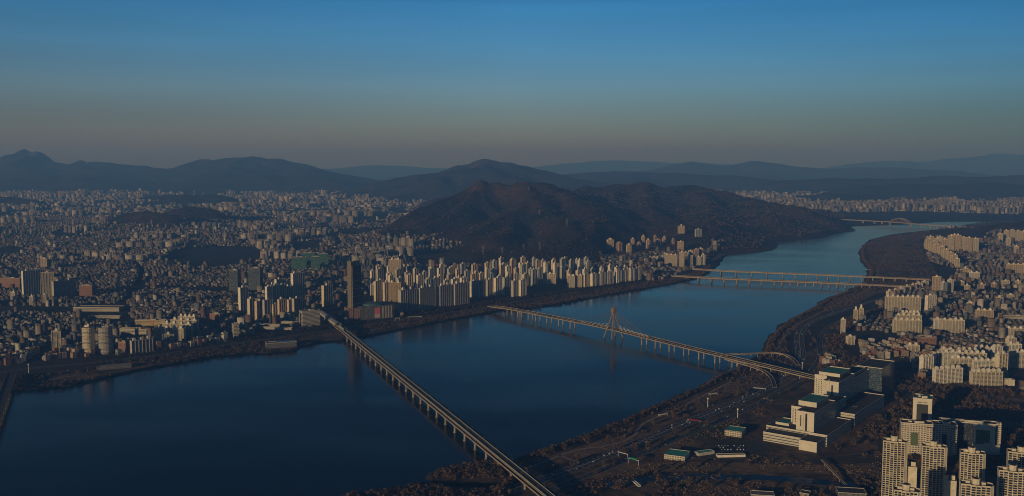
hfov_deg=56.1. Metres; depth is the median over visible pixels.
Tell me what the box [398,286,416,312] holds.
apartment block
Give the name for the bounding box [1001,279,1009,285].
apartment block
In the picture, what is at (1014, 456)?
apartment tower
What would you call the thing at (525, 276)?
apartment block
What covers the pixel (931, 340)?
office building
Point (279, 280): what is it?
apartment block
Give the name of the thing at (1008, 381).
service building
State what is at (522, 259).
apartment block
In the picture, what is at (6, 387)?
road bridge
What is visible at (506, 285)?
apartment block
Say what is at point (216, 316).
office building
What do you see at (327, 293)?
apartment block
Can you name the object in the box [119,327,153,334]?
school
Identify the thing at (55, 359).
road
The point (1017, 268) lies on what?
apartment block
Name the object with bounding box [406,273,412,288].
apartment block
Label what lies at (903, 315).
apartment block
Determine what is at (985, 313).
apartment block
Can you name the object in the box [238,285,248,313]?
apartment block
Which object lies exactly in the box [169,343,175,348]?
house
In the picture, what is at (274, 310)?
apartment block
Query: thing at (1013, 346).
apartment block
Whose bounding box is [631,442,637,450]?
bare tree
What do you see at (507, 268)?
apartment block
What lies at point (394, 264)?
apartment block
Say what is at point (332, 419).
water
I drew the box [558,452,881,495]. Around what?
grass
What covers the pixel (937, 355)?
apartment block
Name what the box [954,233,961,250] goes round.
apartment block
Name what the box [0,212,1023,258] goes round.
house quarter
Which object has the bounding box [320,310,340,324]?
railway station
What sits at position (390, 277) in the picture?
apartment block
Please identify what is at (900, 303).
apartment block
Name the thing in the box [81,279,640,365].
roadside trees
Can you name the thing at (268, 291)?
apartment block
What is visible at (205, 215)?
hill wood
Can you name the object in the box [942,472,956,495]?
apartment block
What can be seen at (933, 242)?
apartment block
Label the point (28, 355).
house
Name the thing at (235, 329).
office building
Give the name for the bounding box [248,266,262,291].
office building
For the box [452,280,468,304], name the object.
apartment block
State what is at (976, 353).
apartment block
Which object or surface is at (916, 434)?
apartment building
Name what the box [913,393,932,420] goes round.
office building
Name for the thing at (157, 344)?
house
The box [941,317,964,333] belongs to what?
apartment block
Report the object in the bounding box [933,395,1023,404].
trees
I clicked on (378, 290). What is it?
apartment block
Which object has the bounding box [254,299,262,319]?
apartment block
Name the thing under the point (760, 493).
shed
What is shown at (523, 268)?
apartment block
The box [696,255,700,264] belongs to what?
apartment block
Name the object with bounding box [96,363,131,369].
river terminal
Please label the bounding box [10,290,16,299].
apartment block
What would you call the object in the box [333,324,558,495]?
railway bridge
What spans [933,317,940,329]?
apartment block
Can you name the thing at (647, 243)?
apartment block
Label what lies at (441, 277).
apartment block
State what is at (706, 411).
road marking
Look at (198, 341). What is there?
house
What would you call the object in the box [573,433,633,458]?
field
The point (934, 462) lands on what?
apartment tower
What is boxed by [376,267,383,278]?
apartment block
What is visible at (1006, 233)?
apartment block
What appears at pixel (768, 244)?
hill
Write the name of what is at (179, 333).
apartment block
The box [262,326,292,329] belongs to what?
shed
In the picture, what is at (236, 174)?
mountain
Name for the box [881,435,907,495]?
apartment tower
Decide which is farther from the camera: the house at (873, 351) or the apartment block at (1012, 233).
the apartment block at (1012, 233)
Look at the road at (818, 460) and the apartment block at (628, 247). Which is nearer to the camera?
the road at (818, 460)
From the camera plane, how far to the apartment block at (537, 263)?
4159.95 m
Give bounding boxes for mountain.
[0,149,170,193]
[134,156,381,194]
[323,165,448,177]
[328,159,611,202]
[532,160,729,174]
[565,171,776,189]
[634,161,997,180]
[716,175,1023,200]
[822,154,1023,175]
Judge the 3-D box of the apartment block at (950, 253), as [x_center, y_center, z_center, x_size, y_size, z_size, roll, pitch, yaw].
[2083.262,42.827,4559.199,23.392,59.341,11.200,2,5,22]
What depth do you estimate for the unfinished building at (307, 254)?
4454.87 m
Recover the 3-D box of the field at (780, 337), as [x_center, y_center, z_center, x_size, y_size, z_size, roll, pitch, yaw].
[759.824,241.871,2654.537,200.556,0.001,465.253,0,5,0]
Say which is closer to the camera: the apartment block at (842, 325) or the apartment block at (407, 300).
the apartment block at (842, 325)
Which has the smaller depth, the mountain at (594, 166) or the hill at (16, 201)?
the hill at (16, 201)
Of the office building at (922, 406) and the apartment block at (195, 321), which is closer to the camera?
the office building at (922, 406)
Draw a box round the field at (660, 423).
[650,404,708,431]
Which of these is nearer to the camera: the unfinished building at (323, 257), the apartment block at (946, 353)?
the apartment block at (946, 353)
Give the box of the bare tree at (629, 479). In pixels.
[626,473,632,483]
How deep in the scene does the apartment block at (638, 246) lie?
5126.15 m
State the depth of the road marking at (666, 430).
1638.98 m
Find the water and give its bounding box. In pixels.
[0,221,1007,495]
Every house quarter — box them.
[0,188,1023,215]
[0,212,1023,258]
[0,253,1023,389]
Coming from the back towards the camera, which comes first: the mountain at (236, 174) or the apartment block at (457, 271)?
the mountain at (236, 174)
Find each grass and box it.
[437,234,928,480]
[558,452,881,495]
[672,392,785,444]
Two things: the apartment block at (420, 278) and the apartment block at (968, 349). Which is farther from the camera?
the apartment block at (420, 278)
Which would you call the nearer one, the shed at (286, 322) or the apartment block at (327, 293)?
the shed at (286, 322)
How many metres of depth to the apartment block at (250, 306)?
2933.57 m
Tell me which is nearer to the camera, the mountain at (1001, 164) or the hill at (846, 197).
the hill at (846, 197)
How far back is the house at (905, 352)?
2367.33 m
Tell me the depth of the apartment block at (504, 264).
4125.69 m
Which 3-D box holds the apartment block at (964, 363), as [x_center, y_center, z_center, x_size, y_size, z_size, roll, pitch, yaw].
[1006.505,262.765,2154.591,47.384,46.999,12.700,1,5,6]
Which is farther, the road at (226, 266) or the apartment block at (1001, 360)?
the road at (226, 266)
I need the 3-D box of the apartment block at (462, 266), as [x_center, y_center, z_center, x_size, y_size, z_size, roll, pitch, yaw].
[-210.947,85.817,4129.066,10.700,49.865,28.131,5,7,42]
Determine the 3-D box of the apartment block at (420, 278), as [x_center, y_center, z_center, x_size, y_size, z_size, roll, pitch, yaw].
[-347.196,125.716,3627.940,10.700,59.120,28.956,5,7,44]
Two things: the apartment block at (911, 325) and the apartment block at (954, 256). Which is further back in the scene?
the apartment block at (954, 256)
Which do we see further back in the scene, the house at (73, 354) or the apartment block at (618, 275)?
the apartment block at (618, 275)
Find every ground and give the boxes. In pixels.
[0,177,1023,391]
[357,229,1023,495]
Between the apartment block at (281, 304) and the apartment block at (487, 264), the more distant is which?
the apartment block at (487, 264)
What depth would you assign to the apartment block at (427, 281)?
3389.80 m
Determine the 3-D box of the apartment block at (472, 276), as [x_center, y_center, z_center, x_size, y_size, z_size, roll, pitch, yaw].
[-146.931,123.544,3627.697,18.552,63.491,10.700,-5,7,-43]
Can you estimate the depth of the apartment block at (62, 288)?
3398.35 m
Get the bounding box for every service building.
[664,448,689,460]
[725,425,745,436]
[1003,378,1014,385]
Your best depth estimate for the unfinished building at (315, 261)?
4234.06 m
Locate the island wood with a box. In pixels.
[433,460,510,479]
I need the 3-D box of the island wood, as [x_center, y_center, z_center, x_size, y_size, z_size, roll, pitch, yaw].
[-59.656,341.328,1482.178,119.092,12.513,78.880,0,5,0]
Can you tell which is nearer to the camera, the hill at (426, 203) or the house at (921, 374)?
the house at (921, 374)
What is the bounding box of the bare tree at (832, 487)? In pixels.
[829,483,834,490]
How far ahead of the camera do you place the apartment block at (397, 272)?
3835.52 m
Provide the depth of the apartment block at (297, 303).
2952.30 m
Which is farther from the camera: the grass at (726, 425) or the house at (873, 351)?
the house at (873, 351)
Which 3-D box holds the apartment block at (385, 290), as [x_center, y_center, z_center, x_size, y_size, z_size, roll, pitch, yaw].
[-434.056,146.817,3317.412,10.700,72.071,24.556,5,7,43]
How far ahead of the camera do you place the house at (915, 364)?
2233.60 m
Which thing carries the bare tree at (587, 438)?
on the river park at (703, 400)
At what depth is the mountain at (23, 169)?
16884.65 m
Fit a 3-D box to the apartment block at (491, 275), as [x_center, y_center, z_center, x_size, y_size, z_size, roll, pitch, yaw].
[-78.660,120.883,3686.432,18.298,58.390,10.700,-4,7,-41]
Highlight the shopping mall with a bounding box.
[344,301,393,319]
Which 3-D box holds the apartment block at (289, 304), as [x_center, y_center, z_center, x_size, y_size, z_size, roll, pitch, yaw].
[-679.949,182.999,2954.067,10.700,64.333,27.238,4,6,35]
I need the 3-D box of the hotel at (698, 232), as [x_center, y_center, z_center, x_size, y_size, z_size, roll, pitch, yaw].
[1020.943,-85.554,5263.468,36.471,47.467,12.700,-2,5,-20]
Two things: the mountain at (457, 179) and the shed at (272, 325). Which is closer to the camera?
the shed at (272, 325)
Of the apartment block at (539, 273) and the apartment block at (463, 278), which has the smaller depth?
the apartment block at (463, 278)
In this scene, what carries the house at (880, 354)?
on the ground at (942, 271)
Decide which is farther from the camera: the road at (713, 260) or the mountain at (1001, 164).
the mountain at (1001, 164)
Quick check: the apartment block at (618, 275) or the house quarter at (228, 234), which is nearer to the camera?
the apartment block at (618, 275)
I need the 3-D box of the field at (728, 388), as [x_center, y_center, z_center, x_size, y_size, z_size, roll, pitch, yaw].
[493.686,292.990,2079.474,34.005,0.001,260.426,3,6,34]
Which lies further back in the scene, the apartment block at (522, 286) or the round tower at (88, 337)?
the apartment block at (522, 286)
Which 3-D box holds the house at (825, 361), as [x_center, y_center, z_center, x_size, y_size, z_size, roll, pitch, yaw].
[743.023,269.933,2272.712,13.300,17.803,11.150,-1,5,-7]
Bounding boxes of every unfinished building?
[291,256,306,270]
[301,252,314,265]
[311,256,319,268]
[318,252,327,265]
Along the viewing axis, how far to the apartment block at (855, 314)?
2886.99 m
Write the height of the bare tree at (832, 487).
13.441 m
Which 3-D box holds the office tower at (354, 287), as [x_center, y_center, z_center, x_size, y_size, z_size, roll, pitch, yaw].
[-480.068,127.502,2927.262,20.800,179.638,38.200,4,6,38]
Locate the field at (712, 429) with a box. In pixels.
[691,424,724,439]
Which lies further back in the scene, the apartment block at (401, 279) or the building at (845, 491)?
the apartment block at (401, 279)
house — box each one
[3,357,11,365]
[9,357,16,364]
[16,358,22,363]
[19,354,25,360]
[25,352,32,358]
[33,346,39,352]
[43,354,49,360]
[54,353,60,358]
[59,346,65,351]
[60,352,66,357]
[70,352,76,357]
[88,348,94,355]
[115,349,122,354]
[154,341,160,347]
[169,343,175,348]
[188,341,194,346]
[195,339,201,345]
[221,334,227,340]
[819,356,825,363]
[822,358,829,364]
[871,349,877,354]
[877,351,883,358]
[883,351,889,358]
[892,350,898,356]
[902,350,908,355]
[910,352,916,358]
[912,361,918,367]
[918,371,925,379]
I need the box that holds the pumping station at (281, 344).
[265,339,296,348]
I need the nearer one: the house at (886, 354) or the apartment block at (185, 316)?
the house at (886, 354)
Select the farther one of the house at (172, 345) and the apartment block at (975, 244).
the apartment block at (975, 244)
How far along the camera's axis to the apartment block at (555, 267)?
3944.08 m
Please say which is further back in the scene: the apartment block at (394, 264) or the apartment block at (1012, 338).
the apartment block at (394, 264)
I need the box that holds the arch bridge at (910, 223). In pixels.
[833,218,965,228]
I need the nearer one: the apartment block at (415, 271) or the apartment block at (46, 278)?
the apartment block at (46, 278)
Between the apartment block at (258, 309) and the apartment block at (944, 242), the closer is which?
the apartment block at (258, 309)
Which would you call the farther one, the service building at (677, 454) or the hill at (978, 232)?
the hill at (978, 232)
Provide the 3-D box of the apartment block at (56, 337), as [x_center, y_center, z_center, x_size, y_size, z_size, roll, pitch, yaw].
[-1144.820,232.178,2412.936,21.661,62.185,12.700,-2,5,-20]
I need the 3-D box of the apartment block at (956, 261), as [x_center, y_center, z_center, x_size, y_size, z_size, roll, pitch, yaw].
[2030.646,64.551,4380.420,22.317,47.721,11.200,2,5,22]
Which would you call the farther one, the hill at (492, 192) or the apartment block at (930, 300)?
the hill at (492, 192)
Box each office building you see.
[0,277,21,287]
[79,284,93,297]
[118,340,128,352]
[209,312,221,319]
[228,269,240,292]
[232,322,238,337]
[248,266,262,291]
[299,308,319,326]
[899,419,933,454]
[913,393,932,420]
[917,335,936,347]
[931,420,957,458]
[939,417,1001,450]
[972,443,999,454]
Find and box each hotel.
[678,224,684,233]
[695,228,701,236]
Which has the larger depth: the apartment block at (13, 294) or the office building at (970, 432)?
the apartment block at (13, 294)
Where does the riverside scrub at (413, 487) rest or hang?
on the ground at (942, 271)
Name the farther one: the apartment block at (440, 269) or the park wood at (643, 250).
the park wood at (643, 250)
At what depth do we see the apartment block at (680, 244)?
5127.61 m
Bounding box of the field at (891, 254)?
[875,251,905,266]
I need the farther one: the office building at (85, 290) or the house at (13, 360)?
the office building at (85, 290)
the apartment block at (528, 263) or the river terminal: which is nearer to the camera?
the river terminal
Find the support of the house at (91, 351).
on the ground at (226, 255)
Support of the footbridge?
on the ground at (942, 271)
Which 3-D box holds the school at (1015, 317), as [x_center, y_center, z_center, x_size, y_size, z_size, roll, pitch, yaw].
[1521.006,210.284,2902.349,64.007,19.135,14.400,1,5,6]
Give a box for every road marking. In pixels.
[503,302,866,492]
[511,297,880,485]
[512,314,834,493]
[520,299,877,486]
[530,315,851,494]
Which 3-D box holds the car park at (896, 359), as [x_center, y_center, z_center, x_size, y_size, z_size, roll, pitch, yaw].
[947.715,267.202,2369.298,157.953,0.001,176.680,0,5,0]
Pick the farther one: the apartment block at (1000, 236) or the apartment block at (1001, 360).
the apartment block at (1000, 236)
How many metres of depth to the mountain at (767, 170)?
23608.38 m
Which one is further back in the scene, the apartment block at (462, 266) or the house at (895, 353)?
the apartment block at (462, 266)
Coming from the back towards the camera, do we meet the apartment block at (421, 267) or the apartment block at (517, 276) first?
the apartment block at (421, 267)
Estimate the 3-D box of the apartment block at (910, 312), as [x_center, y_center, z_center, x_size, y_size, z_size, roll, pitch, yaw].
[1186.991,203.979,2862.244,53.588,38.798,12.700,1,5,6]
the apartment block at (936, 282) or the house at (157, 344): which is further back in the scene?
the apartment block at (936, 282)
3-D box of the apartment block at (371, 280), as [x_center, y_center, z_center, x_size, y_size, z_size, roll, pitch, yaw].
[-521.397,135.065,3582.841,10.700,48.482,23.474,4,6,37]
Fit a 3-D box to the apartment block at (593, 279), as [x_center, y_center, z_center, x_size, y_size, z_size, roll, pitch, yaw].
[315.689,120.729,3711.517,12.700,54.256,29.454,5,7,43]
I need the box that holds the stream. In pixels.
[598,474,879,486]
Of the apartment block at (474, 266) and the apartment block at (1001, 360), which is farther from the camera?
the apartment block at (474, 266)
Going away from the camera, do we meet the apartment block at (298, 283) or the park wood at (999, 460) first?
the park wood at (999, 460)
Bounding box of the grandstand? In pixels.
[88,315,120,318]
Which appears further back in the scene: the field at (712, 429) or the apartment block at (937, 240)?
the apartment block at (937, 240)
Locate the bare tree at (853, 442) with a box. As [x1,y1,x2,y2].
[850,437,856,446]
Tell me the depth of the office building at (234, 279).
3522.70 m
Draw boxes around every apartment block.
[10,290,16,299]
[21,268,42,295]
[29,294,33,304]
[40,257,48,267]
[40,270,53,297]
[42,293,46,304]
[51,278,76,297]
[51,328,61,351]
[130,335,152,353]
[154,324,185,341]
[162,320,193,336]
[162,331,173,347]
[170,317,198,331]
[178,313,196,318]
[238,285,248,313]
[247,296,254,318]
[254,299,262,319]
[262,297,272,314]
[265,284,272,298]
[270,283,279,303]
[272,302,277,315]
[274,277,283,284]
[277,297,285,317]
[280,283,286,298]
[286,297,291,311]
[287,284,292,298]
[291,271,304,299]
[292,296,302,316]
[321,283,332,306]
[369,278,374,290]
[370,269,375,280]
[370,282,373,295]
[374,279,381,301]
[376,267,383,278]
[383,280,387,300]
[388,257,401,277]
[388,274,393,281]
[388,280,401,301]
[395,268,400,280]
[397,276,404,288]
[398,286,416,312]
[406,264,412,273]
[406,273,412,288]
[413,267,418,281]
[416,273,423,286]
[417,284,435,309]
[418,264,424,273]
[422,270,426,281]
[425,277,430,286]
[428,267,434,277]
[432,276,438,296]
[437,266,443,275]
[437,274,443,284]
[437,282,451,306]
[446,273,452,283]
[447,267,452,273]
[451,277,458,283]
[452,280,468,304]
[455,267,460,277]
[460,262,465,273]
[460,276,467,281]
[464,269,470,280]
[470,272,475,280]
[470,279,478,296]
[471,263,477,273]
[478,271,484,279]
[478,279,484,296]
[485,261,490,271]
[485,267,489,278]
[485,278,492,295]
[489,272,493,278]
[491,267,496,277]
[492,259,496,267]
[493,276,501,295]
[499,256,503,264]
[499,264,502,276]
[501,262,506,273]
[502,276,510,294]
[505,265,510,275]
[510,258,514,273]
[511,278,517,296]
[513,267,518,277]
[515,272,519,279]
[518,278,526,295]
[520,256,525,263]
[520,263,526,279]
[522,272,528,285]
[525,261,530,272]
[528,267,532,279]
[531,268,536,285]
[532,257,535,266]
[535,259,539,268]
[537,267,542,278]
[543,272,556,283]
[544,263,547,272]
[551,258,555,272]
[553,262,556,272]
[560,257,565,269]
[560,266,564,278]
[567,273,574,287]
[569,259,573,271]
[575,273,581,286]
[577,258,582,272]
[582,267,587,274]
[582,273,589,286]
[586,260,590,272]
[590,272,596,285]
[598,270,605,284]
[606,270,613,283]
[607,238,613,248]
[608,263,612,270]
[615,269,621,282]
[616,241,622,251]
[622,268,628,281]
[626,243,631,252]
[629,267,634,280]
[635,266,640,279]
[637,241,640,250]
[646,238,649,248]
[655,238,660,246]
[664,253,677,266]
[677,240,683,249]
[679,250,684,266]
[688,254,692,265]
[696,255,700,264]
[701,253,704,264]
[840,317,845,333]
[846,334,854,344]
[853,306,857,320]
[858,304,863,318]
[884,294,920,311]
[892,317,921,332]
[895,312,921,319]
[898,286,904,293]
[900,310,919,314]
[906,342,919,353]
[906,459,916,487]
[909,283,916,289]
[918,353,933,373]
[921,280,928,285]
[924,293,936,310]
[926,238,931,249]
[931,240,935,251]
[932,275,940,292]
[932,350,943,365]
[932,364,962,383]
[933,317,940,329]
[934,237,940,243]
[935,243,940,252]
[939,245,944,255]
[939,346,954,350]
[940,281,947,296]
[941,238,947,248]
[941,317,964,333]
[941,348,963,366]
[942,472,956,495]
[947,234,954,251]
[947,278,953,294]
[948,251,953,261]
[949,354,972,375]
[952,253,957,264]
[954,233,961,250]
[954,257,959,267]
[954,279,963,285]
[955,347,977,351]
[961,236,965,250]
[962,266,967,276]
[963,349,986,358]
[964,283,969,289]
[965,236,972,252]
[968,270,979,278]
[969,368,1002,385]
[972,237,978,251]
[972,357,994,370]
[973,344,990,352]
[975,308,993,318]
[980,282,985,288]
[990,344,1002,359]
[994,350,1008,377]
[998,233,1002,241]
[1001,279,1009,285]
[1003,229,1008,240]
[1005,237,1010,245]
[1005,263,1023,273]
[1005,326,1023,337]
[1005,335,1016,342]
[1006,293,1013,298]
[1006,341,1021,352]
[1007,348,1023,367]
[1009,229,1014,238]
[1015,230,1020,240]
[1020,230,1023,240]
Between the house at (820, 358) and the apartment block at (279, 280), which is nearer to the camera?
the house at (820, 358)
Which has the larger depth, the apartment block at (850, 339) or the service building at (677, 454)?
the apartment block at (850, 339)
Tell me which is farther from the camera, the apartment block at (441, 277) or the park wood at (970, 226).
the park wood at (970, 226)
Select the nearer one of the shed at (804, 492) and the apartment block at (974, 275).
the shed at (804, 492)
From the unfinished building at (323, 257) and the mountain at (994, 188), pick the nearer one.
the unfinished building at (323, 257)
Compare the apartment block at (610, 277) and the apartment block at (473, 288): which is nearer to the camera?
the apartment block at (473, 288)
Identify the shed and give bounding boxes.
[258,323,280,326]
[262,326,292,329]
[281,321,298,323]
[694,449,714,455]
[716,453,745,457]
[750,490,774,495]
[799,490,810,495]
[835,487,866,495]
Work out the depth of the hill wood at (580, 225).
5877.93 m
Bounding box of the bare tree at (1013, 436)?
[1010,433,1017,442]
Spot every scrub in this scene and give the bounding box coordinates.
[0,265,710,388]
[341,481,510,495]
[434,245,874,489]
[475,230,936,478]
[561,469,917,495]
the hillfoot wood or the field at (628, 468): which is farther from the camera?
the hillfoot wood
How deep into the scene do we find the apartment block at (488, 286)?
3435.76 m
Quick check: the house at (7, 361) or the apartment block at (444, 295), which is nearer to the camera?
the house at (7, 361)
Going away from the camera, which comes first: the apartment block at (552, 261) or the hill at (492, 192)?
the apartment block at (552, 261)
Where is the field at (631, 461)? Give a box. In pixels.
[592,455,647,478]
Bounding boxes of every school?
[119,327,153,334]
[135,318,165,325]
[1003,314,1023,320]
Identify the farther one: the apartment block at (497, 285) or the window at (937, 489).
the apartment block at (497, 285)
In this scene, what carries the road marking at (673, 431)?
on the road at (780, 376)
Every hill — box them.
[0,197,71,207]
[99,210,191,228]
[134,195,240,203]
[163,207,228,222]
[368,179,651,263]
[406,194,455,210]
[570,181,854,254]
[789,193,898,201]
[930,221,1023,237]
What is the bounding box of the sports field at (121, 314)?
[88,313,123,316]
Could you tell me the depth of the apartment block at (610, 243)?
5146.10 m
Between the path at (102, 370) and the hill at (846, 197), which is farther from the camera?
the hill at (846, 197)
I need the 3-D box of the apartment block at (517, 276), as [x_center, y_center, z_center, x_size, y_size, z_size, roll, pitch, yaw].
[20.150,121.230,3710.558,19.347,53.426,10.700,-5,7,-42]
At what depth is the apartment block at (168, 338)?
2478.49 m
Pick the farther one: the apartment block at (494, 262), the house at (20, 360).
the apartment block at (494, 262)
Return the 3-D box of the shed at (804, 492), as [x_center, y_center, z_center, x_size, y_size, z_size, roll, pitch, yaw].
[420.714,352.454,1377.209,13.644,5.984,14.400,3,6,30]
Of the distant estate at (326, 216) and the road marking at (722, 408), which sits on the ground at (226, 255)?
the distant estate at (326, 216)
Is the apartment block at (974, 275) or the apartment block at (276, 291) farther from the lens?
the apartment block at (974, 275)
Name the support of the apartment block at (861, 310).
on the ground at (942, 271)
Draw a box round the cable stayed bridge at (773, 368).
[487,304,814,379]
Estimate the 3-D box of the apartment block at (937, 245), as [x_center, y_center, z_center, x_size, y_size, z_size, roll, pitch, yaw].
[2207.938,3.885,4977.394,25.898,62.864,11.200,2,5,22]
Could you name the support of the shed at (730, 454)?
on the river park at (780, 405)
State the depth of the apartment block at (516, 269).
3893.43 m
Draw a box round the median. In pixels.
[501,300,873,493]
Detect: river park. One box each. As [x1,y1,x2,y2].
[0,257,715,389]
[431,232,936,490]
[513,343,1023,495]
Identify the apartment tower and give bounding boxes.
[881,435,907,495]
[893,483,920,495]
[920,440,946,495]
[958,446,985,495]
[959,477,993,495]
[996,463,1023,495]
[1006,445,1023,468]
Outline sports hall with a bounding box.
[73,305,124,311]
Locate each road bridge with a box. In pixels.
[0,373,16,424]
[671,275,903,287]
[692,268,930,281]
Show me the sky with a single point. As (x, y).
(322, 84)
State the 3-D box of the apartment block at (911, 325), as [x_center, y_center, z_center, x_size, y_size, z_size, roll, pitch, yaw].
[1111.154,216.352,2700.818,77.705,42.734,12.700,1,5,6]
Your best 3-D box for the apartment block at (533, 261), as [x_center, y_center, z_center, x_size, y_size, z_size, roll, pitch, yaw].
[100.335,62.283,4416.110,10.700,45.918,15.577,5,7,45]
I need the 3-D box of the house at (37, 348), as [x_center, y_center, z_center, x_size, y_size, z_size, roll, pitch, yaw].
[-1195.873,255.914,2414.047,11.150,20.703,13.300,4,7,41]
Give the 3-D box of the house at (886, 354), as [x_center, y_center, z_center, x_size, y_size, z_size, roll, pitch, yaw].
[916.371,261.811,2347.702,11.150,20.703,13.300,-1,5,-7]
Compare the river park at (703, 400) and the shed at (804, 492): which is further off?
the river park at (703, 400)
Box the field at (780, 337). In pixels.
[772,322,798,350]
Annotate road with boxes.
[0,223,853,373]
[32,355,74,362]
[124,241,294,335]
[489,290,918,495]
[527,307,878,495]
[719,452,875,463]
[723,352,799,364]
[724,359,776,387]
[766,377,1021,392]
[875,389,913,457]
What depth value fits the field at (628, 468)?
1499.88 m
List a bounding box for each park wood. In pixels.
[606,244,693,255]
[807,306,883,378]
[812,354,1023,470]
[927,219,1023,237]
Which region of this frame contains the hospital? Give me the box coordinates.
[763,358,894,452]
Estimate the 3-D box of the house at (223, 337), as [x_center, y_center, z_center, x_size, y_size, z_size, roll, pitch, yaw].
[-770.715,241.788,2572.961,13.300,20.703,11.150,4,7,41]
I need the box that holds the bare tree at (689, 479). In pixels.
[685,477,690,485]
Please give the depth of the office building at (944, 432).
1555.98 m
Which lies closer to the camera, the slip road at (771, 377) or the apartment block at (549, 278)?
the slip road at (771, 377)
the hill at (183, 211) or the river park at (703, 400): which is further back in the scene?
the hill at (183, 211)
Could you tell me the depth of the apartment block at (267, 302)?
2913.07 m
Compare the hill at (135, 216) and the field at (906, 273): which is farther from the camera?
the hill at (135, 216)
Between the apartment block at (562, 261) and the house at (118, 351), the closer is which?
the house at (118, 351)
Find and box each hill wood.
[128,194,238,202]
[163,205,231,222]
[365,181,649,259]
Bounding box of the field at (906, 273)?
[888,267,924,277]
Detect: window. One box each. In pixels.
[882,476,902,495]
[921,482,941,495]
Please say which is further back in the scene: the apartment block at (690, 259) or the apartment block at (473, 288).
the apartment block at (690, 259)
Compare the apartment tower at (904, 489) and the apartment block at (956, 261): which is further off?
the apartment block at (956, 261)
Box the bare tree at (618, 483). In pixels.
[615,479,621,490]
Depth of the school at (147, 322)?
2811.82 m
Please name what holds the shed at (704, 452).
on the river park at (780, 405)
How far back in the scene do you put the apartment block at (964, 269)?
3932.99 m
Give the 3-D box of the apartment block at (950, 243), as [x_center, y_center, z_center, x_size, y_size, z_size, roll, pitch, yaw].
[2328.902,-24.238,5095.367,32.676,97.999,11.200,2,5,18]
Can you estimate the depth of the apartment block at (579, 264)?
4158.27 m
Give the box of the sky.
[0,0,1023,168]
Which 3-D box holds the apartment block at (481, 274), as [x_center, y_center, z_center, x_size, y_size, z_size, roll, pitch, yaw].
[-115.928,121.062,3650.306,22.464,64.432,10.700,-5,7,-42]
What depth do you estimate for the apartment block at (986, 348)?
2370.40 m
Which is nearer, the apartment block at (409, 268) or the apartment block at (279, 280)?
the apartment block at (279, 280)
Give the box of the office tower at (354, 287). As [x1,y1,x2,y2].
[347,261,361,319]
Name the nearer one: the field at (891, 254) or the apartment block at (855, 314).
the apartment block at (855, 314)
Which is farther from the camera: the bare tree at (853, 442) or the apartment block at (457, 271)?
the apartment block at (457, 271)
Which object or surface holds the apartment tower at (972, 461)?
on the ground at (942, 271)
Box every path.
[13,347,253,384]
[524,376,746,468]
[769,244,903,363]
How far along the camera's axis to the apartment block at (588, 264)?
4171.51 m
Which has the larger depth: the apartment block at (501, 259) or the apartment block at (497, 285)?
the apartment block at (501, 259)
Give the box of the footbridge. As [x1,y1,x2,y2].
[821,460,847,486]
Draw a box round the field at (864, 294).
[827,291,873,311]
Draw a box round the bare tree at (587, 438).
[584,435,589,443]
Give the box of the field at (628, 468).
[597,462,879,477]
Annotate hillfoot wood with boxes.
[459,215,714,265]
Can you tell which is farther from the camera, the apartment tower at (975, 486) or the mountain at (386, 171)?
the mountain at (386, 171)
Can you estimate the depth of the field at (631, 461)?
1535.03 m
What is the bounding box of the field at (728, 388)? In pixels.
[721,372,765,394]
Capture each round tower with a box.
[81,323,95,352]
[98,324,112,353]
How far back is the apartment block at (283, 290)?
3231.17 m
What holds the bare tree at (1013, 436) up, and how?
on the river park at (780, 405)
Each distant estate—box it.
[0,189,375,223]
[36,218,444,267]
[737,190,956,199]
[757,196,1023,213]
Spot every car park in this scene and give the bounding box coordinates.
[699,441,772,457]
[878,354,910,361]
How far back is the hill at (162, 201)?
11295.03 m
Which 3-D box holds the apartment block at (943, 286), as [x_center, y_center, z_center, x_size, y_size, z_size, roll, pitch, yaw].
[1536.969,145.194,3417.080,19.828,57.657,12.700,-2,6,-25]
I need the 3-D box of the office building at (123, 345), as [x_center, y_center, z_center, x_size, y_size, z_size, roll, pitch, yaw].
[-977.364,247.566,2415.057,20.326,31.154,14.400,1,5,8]
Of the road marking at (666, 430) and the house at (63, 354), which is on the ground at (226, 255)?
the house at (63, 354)
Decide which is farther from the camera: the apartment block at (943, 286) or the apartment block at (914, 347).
the apartment block at (943, 286)
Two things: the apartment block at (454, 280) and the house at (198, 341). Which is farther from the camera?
the apartment block at (454, 280)
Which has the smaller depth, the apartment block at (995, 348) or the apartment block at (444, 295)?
the apartment block at (995, 348)
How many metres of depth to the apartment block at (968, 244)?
5068.14 m
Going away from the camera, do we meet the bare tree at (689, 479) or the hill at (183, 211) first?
the bare tree at (689, 479)
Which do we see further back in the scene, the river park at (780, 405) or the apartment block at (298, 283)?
the apartment block at (298, 283)
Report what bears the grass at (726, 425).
on the river park at (780, 405)

